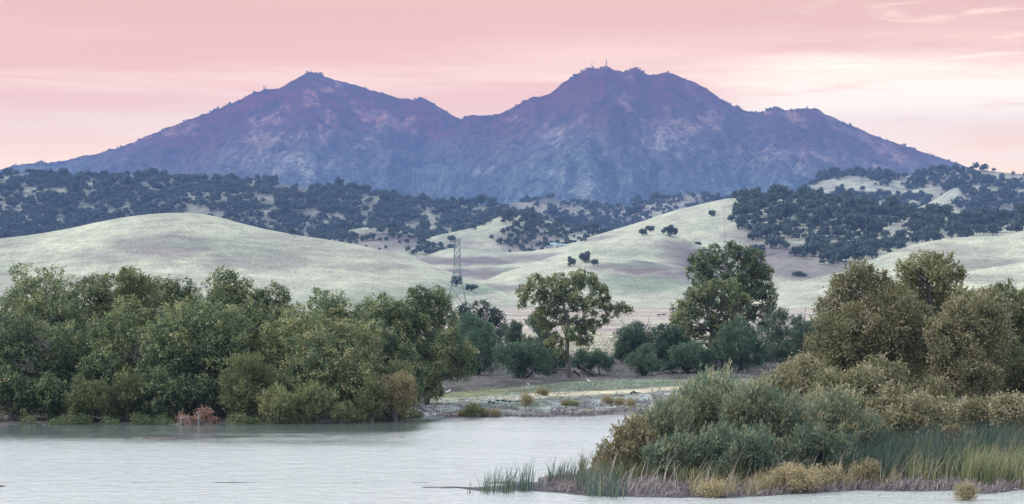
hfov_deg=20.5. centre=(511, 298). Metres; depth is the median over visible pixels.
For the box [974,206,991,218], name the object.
oak tree
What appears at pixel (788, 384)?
willow bush
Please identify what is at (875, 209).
oak tree
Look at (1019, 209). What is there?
oak tree
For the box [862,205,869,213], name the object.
oak tree
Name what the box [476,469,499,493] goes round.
reed tuft
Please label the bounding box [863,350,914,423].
willow tree
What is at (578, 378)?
bank undergrowth
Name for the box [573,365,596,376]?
fallen trunk
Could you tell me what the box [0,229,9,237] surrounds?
oak tree
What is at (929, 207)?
oak tree
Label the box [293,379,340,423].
willow bush
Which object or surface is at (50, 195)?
oak tree
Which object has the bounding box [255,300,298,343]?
cottonwood
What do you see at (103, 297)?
cottonwood
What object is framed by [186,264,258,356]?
cottonwood
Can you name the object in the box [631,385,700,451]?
sandbar willow
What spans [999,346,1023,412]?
willow tree
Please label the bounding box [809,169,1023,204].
hill
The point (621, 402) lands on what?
weed bush
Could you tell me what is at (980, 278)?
hill
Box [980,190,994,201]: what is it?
oak tree
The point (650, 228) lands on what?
oak tree
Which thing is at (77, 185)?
oak tree
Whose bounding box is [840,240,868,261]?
oak tree
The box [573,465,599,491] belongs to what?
reed tuft
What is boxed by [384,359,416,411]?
willow bush
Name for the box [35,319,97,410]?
cottonwood
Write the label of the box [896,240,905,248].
oak tree
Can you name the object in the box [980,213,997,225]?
oak tree
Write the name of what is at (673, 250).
hill
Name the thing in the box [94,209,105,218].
oak tree
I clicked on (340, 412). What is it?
willow bush
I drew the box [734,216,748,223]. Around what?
oak tree
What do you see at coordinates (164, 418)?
shore undergrowth
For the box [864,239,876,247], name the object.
oak tree
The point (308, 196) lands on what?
oak tree
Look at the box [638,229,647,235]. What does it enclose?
oak tree
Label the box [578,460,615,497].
reed tuft
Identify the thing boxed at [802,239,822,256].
oak tree
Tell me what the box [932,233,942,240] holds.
oak tree
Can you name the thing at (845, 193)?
oak tree
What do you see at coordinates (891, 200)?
oak tree
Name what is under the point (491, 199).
oak tree
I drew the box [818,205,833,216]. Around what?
oak tree
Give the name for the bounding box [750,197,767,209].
oak tree
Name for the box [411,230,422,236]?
oak tree
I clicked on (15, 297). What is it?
cottonwood
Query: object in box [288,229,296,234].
oak tree
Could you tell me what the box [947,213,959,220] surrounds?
oak tree
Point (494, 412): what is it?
weed bush
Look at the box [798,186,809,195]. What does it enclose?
oak tree
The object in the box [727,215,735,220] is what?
oak tree
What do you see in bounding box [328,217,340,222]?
oak tree
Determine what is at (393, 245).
hill
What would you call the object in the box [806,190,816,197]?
oak tree
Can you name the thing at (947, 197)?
hill
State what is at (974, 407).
willow bush
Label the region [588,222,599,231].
oak tree
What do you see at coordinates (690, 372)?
driftwood tangle
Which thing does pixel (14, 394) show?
bush
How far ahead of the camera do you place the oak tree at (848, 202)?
2773.42 m
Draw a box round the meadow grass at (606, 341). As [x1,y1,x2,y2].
[494,331,776,354]
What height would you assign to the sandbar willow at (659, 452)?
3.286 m
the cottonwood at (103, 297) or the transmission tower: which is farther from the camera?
the transmission tower
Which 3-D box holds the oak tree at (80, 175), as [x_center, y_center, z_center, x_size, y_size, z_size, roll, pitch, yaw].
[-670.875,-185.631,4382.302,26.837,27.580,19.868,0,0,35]
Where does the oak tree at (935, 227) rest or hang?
on the hill at (695, 223)
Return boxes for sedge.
[576,445,858,483]
[905,435,1023,487]
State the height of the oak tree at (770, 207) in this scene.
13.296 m
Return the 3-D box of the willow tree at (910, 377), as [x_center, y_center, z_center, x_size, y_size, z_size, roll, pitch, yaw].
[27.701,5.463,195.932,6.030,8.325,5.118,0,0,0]
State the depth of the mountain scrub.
11965.14 m
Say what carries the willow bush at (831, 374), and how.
on the ground at (642, 314)
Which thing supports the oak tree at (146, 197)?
on the hill at (195, 208)
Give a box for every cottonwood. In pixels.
[0,261,107,360]
[0,304,69,412]
[29,371,71,419]
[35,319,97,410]
[39,287,99,364]
[69,350,123,414]
[75,271,127,341]
[76,294,164,405]
[125,300,172,373]
[133,292,254,412]
[134,342,188,414]
[141,274,200,366]
[180,370,223,418]
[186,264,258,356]
[204,336,248,414]
[221,297,278,409]
[244,280,294,329]
[254,301,334,411]
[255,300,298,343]
[272,324,359,415]
[287,286,377,350]
[326,302,383,402]
[326,316,390,386]
[330,346,380,416]
[354,291,420,368]
[362,320,402,385]
[384,341,430,405]
[391,328,480,404]
[399,282,460,400]
[514,267,634,376]
[668,276,753,360]
[683,240,778,353]
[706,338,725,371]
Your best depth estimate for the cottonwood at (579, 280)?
342.80 m
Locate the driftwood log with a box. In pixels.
[433,384,455,395]
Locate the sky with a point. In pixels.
(944, 79)
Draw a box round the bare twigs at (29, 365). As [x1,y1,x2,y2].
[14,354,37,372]
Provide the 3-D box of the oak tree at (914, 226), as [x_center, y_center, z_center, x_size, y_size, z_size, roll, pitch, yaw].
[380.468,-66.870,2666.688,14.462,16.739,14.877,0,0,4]
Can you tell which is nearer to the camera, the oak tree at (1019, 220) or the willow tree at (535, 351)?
the willow tree at (535, 351)
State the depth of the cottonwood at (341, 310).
247.82 m
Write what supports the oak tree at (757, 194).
on the hill at (695, 223)
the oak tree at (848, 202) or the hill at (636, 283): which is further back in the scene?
the oak tree at (848, 202)
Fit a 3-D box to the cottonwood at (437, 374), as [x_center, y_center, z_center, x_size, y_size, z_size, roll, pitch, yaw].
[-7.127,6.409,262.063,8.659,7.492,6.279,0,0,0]
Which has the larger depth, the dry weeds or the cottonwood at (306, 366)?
the cottonwood at (306, 366)
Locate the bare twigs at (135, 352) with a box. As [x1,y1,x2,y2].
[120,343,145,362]
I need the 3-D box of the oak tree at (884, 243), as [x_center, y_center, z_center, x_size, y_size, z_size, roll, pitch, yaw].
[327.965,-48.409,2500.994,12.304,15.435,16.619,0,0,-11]
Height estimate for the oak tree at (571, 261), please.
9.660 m
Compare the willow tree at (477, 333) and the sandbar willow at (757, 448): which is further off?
the willow tree at (477, 333)
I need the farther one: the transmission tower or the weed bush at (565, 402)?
the transmission tower
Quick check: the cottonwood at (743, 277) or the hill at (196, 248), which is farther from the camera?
the hill at (196, 248)
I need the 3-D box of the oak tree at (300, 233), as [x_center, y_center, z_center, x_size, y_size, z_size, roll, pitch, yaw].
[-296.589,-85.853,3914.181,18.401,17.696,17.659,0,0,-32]
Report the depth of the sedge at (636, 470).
150.42 m
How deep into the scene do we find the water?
171.49 m
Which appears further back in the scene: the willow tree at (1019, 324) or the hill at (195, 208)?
the hill at (195, 208)
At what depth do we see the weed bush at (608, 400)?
263.11 m
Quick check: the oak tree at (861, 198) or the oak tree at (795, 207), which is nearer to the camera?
the oak tree at (795, 207)
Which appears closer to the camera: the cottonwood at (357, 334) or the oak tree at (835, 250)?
the cottonwood at (357, 334)
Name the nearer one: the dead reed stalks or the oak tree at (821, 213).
the dead reed stalks
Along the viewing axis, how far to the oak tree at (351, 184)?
4452.53 m
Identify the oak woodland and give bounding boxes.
[0,162,1023,264]
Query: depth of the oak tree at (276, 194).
4179.91 m
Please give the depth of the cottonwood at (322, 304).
249.08 m
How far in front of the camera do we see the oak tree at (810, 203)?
2756.65 m
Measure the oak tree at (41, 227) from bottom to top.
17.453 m
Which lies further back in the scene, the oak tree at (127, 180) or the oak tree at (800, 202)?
the oak tree at (127, 180)
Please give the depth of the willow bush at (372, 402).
228.59 m
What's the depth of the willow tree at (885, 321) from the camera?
184.85 m
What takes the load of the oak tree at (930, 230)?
on the hill at (695, 223)
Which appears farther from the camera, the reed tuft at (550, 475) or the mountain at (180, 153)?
the mountain at (180, 153)
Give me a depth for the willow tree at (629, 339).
370.39 m
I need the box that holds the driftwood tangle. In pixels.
[655,367,730,374]
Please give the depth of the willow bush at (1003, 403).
167.59 m
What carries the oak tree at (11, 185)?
on the hill at (195, 208)
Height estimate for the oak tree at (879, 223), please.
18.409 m
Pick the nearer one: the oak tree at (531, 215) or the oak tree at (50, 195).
the oak tree at (531, 215)
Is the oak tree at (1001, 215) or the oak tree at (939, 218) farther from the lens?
the oak tree at (1001, 215)
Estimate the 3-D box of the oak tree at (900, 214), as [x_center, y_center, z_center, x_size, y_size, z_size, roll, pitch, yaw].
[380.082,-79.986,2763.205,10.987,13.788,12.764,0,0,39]
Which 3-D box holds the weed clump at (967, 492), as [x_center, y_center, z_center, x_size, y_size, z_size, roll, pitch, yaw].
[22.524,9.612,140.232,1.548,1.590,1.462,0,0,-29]
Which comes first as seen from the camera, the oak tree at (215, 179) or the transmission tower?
the transmission tower
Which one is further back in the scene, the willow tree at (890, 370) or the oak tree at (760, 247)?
the oak tree at (760, 247)
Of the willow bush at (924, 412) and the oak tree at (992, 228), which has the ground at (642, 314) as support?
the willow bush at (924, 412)
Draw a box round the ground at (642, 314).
[0,307,1023,498]
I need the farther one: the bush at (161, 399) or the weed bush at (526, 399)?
the weed bush at (526, 399)
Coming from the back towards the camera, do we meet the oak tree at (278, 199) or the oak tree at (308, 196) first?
the oak tree at (308, 196)
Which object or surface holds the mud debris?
on the ground at (642, 314)
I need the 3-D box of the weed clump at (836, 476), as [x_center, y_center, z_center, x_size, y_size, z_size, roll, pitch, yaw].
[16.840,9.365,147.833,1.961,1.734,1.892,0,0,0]
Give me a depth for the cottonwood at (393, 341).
257.40 m
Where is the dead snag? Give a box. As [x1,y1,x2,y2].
[619,317,651,334]
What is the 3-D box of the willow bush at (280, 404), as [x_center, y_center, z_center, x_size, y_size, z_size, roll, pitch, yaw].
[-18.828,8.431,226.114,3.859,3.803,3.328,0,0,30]
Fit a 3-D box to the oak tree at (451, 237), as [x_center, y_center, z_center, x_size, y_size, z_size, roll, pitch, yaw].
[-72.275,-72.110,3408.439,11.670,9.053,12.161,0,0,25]
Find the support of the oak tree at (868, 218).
on the hill at (695, 223)
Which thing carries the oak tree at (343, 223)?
on the hill at (195, 208)
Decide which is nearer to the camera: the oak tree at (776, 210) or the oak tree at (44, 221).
the oak tree at (776, 210)
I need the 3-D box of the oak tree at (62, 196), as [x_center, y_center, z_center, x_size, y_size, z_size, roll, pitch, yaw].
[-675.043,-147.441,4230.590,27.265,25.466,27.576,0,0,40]
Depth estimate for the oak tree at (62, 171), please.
4456.50 m
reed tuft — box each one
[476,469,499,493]
[489,464,511,493]
[500,467,521,493]
[509,457,539,492]
[545,462,562,486]
[547,457,575,482]
[567,458,587,481]
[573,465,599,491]
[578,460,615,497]
[601,466,631,498]
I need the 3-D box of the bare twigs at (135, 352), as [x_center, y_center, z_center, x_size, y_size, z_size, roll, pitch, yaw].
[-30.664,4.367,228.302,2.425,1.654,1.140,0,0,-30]
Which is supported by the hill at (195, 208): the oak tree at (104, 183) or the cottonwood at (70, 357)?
the oak tree at (104, 183)
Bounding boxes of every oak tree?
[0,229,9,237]
[2,179,17,191]
[4,196,17,207]
[37,225,48,232]
[39,218,50,225]
[41,213,53,221]
[43,168,54,175]
[46,190,59,202]
[52,192,71,204]
[58,167,67,175]
[71,179,85,192]
[71,212,85,218]
[72,170,85,181]
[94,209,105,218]
[95,179,110,188]
[121,174,132,186]
[139,193,152,201]
[173,174,182,181]
[210,191,220,196]
[211,174,221,183]
[224,209,235,218]
[273,190,285,200]
[274,197,283,205]
[279,189,289,197]
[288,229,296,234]
[293,231,304,235]
[304,190,316,200]
[318,232,330,239]
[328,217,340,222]
[340,219,350,228]
[345,182,357,189]
[379,191,389,200]
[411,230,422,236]
[415,219,429,229]
[423,229,433,235]
[435,204,446,214]
[436,230,448,235]
[447,235,456,241]
[448,299,507,343]
[450,275,462,285]
[464,284,478,290]
[475,194,486,205]
[488,197,498,206]
[501,208,513,218]
[521,211,530,219]
[525,206,538,215]
[526,212,536,220]
[546,205,558,213]
[567,256,575,266]
[579,251,589,262]
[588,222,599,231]
[590,259,598,265]
[625,206,635,216]
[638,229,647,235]
[645,226,654,231]
[661,224,677,235]
[708,210,715,215]
[710,192,721,200]
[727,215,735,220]
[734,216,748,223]
[735,204,749,214]
[738,196,748,203]
[747,205,758,213]
[747,231,758,239]
[748,191,763,199]
[749,186,760,194]
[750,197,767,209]
[750,244,766,253]
[754,223,763,237]
[757,224,774,236]
[764,236,778,247]
[765,192,777,201]
[766,214,777,224]
[767,183,783,192]
[767,205,775,214]
[772,207,786,216]
[772,223,781,230]
[774,186,791,200]
[776,200,794,218]
[782,226,794,236]
[788,246,801,255]
[791,203,799,215]
[791,271,802,275]
[794,198,804,206]
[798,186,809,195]
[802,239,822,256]
[804,199,815,208]
[804,233,822,241]
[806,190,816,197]
[807,213,819,226]
[811,207,827,220]
[814,199,825,207]
[815,169,827,179]
[816,187,823,197]
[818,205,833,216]
[819,249,834,260]
[820,226,830,235]
[827,166,839,173]
[830,225,845,235]
[831,246,842,258]
[831,253,842,263]
[832,240,848,247]
[833,217,842,225]
[835,184,845,192]
[839,196,857,209]
[840,207,854,213]
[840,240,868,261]
[841,190,853,196]
[842,212,867,231]
[855,194,868,203]
[860,213,871,225]
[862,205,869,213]
[862,228,874,237]
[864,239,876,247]
[865,198,879,204]
[865,246,874,256]
[867,204,884,216]
[868,224,876,232]
[869,217,886,233]
[869,237,879,250]
[878,235,889,250]
[879,207,890,215]
[884,194,898,206]
[889,235,899,247]
[894,230,905,238]
[895,210,905,221]
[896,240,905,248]
[905,206,915,216]
[908,212,924,222]
[908,219,922,232]
[910,234,921,242]
[921,225,937,240]
[924,203,937,214]
[924,224,938,232]
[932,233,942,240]
[934,203,953,220]
[934,214,945,222]
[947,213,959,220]
[951,220,963,236]
[957,209,973,221]
[957,225,974,236]
[968,216,979,225]
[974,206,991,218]
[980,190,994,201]
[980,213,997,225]
[986,223,998,235]
[993,208,1009,221]
[1008,222,1022,231]
[1014,214,1023,227]
[1015,203,1023,213]
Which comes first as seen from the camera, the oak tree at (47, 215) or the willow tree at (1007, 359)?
the willow tree at (1007, 359)
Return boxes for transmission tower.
[447,239,466,307]
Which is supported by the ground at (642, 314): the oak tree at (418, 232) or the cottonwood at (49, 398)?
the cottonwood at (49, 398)
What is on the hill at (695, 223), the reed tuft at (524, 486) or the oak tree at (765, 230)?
the oak tree at (765, 230)
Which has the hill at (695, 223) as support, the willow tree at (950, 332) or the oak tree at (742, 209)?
the oak tree at (742, 209)
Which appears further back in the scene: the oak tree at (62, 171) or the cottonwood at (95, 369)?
the oak tree at (62, 171)
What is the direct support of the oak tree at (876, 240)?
on the hill at (695, 223)
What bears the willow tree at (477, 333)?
on the ground at (642, 314)
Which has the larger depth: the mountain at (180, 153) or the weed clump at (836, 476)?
the mountain at (180, 153)
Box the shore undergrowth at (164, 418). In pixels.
[19,407,424,424]
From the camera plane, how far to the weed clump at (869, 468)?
149.51 m
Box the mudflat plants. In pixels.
[425,374,686,416]
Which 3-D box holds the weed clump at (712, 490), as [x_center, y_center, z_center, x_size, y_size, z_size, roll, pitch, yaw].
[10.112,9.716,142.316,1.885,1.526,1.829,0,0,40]
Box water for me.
[0,409,1023,503]
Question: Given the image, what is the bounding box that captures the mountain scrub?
[13,66,956,202]
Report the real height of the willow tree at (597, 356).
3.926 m
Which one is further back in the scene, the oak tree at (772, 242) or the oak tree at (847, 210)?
the oak tree at (847, 210)
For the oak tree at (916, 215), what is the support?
on the hill at (695, 223)
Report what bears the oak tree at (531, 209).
on the hill at (195, 208)
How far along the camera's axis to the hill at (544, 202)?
5523.86 m
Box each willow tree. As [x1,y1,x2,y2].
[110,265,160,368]
[213,348,281,418]
[454,310,505,374]
[488,338,553,377]
[500,319,525,345]
[521,314,555,347]
[540,346,571,372]
[570,347,617,374]
[611,319,665,361]
[624,342,667,375]
[653,322,690,362]
[663,339,717,372]
[715,315,767,372]
[758,305,797,362]
[779,312,818,357]
[790,257,927,379]
[812,317,888,374]
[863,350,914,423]
[877,281,939,393]
[885,355,935,391]
[890,245,969,386]
[920,287,1018,403]
[949,282,1023,425]
[957,349,1013,427]
[973,277,1023,400]
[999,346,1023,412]
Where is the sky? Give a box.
[0,0,1023,173]
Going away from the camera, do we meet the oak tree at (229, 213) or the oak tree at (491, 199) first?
the oak tree at (229, 213)
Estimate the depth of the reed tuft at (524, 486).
146.71 m
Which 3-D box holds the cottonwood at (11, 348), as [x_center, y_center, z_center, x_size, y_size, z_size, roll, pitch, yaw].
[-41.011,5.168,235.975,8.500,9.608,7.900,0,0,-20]
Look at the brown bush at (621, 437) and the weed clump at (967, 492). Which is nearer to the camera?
the weed clump at (967, 492)
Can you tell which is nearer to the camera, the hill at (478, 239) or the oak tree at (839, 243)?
the oak tree at (839, 243)
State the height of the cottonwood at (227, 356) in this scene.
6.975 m
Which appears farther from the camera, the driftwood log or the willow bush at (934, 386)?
the driftwood log
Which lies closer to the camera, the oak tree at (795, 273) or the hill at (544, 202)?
the oak tree at (795, 273)
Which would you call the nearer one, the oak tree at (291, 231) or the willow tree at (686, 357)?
the willow tree at (686, 357)
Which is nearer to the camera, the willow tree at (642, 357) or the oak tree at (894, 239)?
the willow tree at (642, 357)
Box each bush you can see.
[0,364,39,419]
[58,374,122,422]
[106,370,150,420]
[130,365,189,419]
[175,405,219,423]
[250,381,298,423]
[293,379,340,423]
[326,399,359,423]
[352,373,391,421]
[369,369,423,420]
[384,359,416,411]
[454,407,468,416]
[460,401,486,416]
[478,406,504,416]
[517,390,535,405]
[533,385,550,395]
[558,397,571,405]
[569,398,579,405]
[590,411,658,474]
[600,391,615,404]
[614,397,625,404]
[622,396,636,405]
[752,365,807,411]
[773,351,831,404]
[802,365,863,410]
[825,360,889,418]
[865,376,919,441]
[876,385,959,440]
[913,373,958,404]
[931,391,967,427]
[937,422,969,441]
[948,393,992,433]
[979,389,1023,439]
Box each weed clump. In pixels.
[694,477,728,497]
[761,461,829,492]
[819,463,852,488]
[846,456,884,482]
[948,477,981,500]
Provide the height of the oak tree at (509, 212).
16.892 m
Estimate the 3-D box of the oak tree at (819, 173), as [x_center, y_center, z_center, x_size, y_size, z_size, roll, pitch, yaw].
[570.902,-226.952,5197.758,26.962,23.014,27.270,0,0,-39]
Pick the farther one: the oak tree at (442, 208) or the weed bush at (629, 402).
the oak tree at (442, 208)
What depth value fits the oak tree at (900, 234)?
2582.64 m
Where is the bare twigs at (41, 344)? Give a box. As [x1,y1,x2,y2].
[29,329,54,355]
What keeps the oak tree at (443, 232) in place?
on the hill at (195, 208)
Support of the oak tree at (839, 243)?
on the hill at (695, 223)
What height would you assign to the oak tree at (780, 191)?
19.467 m
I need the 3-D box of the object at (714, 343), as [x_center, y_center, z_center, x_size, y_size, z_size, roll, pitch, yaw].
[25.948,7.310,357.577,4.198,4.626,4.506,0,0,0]
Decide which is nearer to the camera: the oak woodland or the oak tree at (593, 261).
the oak tree at (593, 261)
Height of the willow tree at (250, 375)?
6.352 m
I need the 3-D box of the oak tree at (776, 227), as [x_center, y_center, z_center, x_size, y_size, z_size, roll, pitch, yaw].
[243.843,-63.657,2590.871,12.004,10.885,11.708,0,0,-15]
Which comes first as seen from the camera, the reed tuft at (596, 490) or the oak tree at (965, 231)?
the reed tuft at (596, 490)
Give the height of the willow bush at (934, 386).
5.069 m
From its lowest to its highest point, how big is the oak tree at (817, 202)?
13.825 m
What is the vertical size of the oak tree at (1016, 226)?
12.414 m
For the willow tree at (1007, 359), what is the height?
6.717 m
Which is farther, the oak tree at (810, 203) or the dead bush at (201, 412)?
the oak tree at (810, 203)
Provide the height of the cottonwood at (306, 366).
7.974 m
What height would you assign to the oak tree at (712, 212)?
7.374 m
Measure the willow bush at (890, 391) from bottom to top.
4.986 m
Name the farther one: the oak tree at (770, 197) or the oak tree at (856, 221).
the oak tree at (770, 197)
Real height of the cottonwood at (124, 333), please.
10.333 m
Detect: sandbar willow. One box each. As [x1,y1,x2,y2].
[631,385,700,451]
[632,424,706,478]
[665,358,746,458]
[684,413,790,479]
[714,375,813,468]
[777,416,863,474]
[794,381,897,448]
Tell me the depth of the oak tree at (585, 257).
2178.16 m
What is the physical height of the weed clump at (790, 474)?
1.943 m
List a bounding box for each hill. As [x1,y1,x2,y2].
[0,174,491,236]
[0,213,529,311]
[332,227,446,259]
[418,198,1023,288]
[426,216,597,251]
[444,263,531,282]
[480,256,771,306]
[492,231,726,279]
[497,194,711,229]
[744,231,1023,306]
[775,255,1023,308]
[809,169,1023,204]
[815,262,1023,309]
[918,188,1018,212]
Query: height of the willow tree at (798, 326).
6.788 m
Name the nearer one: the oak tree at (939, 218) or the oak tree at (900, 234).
the oak tree at (900, 234)
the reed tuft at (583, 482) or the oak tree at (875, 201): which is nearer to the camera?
the reed tuft at (583, 482)
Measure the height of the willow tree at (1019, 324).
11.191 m
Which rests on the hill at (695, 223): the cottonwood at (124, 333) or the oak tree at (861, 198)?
the oak tree at (861, 198)
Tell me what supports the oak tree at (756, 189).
on the hill at (695, 223)
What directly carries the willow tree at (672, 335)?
on the ground at (642, 314)
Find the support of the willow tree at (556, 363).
on the ground at (642, 314)
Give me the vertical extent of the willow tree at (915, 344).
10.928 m
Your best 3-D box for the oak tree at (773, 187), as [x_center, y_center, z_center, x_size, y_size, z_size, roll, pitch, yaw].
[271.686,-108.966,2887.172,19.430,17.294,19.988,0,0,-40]
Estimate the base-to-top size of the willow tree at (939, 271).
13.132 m
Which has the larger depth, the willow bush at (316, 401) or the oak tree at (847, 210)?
the oak tree at (847, 210)
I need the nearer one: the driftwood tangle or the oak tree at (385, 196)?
the driftwood tangle
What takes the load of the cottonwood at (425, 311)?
on the ground at (642, 314)
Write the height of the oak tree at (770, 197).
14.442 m
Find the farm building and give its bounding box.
[554,244,565,246]
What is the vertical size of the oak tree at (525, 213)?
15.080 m
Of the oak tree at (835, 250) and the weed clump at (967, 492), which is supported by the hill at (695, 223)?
the oak tree at (835, 250)
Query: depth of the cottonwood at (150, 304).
245.50 m
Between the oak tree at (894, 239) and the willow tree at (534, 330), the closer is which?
the willow tree at (534, 330)
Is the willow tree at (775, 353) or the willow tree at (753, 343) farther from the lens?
the willow tree at (775, 353)
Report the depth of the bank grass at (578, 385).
311.10 m
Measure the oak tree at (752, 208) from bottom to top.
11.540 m
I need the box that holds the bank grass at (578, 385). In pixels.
[452,378,692,391]
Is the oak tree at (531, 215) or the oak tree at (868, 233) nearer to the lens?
the oak tree at (868, 233)
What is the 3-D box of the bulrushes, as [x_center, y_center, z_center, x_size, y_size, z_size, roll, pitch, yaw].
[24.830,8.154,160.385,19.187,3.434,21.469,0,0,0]
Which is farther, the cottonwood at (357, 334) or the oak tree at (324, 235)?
the oak tree at (324, 235)
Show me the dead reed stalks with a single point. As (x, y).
(769, 467)
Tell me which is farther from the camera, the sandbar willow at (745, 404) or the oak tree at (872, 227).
the oak tree at (872, 227)
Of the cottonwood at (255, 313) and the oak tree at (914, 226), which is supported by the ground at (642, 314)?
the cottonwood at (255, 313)
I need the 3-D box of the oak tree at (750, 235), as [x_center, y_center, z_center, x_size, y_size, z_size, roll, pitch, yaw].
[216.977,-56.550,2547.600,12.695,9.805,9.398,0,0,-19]
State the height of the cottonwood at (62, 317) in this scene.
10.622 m
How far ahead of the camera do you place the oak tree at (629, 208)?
5460.40 m
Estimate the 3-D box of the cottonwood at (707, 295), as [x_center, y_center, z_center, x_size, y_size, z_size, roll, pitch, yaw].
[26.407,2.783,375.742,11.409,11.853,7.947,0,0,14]
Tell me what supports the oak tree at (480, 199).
on the hill at (195, 208)
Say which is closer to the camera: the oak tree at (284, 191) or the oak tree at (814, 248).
the oak tree at (814, 248)
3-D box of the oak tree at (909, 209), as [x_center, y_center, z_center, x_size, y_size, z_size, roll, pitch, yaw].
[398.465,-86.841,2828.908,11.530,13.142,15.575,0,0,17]
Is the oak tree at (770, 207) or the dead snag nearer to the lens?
the dead snag
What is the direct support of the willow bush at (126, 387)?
on the ground at (642, 314)
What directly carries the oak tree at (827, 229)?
on the hill at (695, 223)
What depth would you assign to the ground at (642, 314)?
303.09 m
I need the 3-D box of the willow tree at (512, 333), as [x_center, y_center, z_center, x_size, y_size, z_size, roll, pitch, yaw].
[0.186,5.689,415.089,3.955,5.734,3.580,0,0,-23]
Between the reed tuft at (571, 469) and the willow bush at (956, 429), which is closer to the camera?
the reed tuft at (571, 469)
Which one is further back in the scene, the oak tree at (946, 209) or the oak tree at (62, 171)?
the oak tree at (62, 171)
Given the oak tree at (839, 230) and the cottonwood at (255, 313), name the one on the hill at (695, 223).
the oak tree at (839, 230)
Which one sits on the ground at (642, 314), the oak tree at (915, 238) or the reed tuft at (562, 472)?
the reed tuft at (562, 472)
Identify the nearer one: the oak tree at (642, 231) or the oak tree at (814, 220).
the oak tree at (642, 231)
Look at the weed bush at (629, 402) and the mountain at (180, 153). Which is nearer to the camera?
the weed bush at (629, 402)
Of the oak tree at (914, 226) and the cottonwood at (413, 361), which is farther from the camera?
the oak tree at (914, 226)
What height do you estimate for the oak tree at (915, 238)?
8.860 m
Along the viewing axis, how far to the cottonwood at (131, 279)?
245.39 m
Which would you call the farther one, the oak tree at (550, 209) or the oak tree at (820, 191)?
the oak tree at (550, 209)
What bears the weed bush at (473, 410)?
on the ground at (642, 314)
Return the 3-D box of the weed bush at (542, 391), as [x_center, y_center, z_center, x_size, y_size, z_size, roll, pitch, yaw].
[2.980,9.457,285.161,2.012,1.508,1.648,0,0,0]
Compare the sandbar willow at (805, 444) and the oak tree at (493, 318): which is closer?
the sandbar willow at (805, 444)
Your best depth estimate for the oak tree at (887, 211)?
2759.03 m
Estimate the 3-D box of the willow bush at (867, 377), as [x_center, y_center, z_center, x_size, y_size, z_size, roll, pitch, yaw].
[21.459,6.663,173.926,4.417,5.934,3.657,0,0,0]
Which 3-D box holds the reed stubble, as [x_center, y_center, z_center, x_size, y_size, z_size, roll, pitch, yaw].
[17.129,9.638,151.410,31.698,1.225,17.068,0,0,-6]
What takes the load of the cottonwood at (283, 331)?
on the ground at (642, 314)
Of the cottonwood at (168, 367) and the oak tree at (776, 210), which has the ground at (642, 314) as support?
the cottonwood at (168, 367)
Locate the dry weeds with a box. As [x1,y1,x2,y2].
[681,455,903,494]
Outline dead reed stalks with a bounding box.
[575,435,1022,489]
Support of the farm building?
on the hill at (695, 223)
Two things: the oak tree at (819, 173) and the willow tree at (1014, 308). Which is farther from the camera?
the oak tree at (819, 173)
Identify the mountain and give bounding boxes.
[0,72,459,196]
[415,66,969,205]
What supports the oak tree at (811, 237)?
on the hill at (695, 223)
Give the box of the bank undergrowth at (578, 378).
[443,348,789,382]
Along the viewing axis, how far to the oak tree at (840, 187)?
5041.28 m
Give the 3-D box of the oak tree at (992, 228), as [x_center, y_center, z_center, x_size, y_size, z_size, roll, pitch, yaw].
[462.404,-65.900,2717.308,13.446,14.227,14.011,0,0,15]
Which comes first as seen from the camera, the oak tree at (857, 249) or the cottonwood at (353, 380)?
the cottonwood at (353, 380)
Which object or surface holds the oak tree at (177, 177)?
on the hill at (195, 208)
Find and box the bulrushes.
[811,411,1023,480]
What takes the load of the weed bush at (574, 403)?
on the ground at (642, 314)
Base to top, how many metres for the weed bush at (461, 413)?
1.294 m
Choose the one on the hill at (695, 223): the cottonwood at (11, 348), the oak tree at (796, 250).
the oak tree at (796, 250)
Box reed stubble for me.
[538,468,1023,496]
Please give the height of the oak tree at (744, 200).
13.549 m
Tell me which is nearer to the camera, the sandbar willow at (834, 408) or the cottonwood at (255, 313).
the sandbar willow at (834, 408)
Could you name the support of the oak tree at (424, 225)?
on the hill at (195, 208)
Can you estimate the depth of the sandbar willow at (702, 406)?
159.12 m
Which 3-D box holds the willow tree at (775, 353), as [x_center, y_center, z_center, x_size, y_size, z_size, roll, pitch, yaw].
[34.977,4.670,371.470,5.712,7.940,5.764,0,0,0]
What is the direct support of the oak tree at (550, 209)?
on the hill at (544, 202)
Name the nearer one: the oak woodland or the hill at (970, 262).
the hill at (970, 262)
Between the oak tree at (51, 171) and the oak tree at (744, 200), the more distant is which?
the oak tree at (51, 171)
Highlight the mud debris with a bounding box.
[415,384,675,416]
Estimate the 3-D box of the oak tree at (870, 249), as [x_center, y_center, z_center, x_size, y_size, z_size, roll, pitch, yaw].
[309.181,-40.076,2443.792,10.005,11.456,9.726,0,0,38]
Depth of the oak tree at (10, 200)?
4199.07 m
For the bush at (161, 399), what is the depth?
228.24 m
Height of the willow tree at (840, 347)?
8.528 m
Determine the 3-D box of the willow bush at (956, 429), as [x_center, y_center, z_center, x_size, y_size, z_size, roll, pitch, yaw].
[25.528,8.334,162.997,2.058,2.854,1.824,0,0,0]

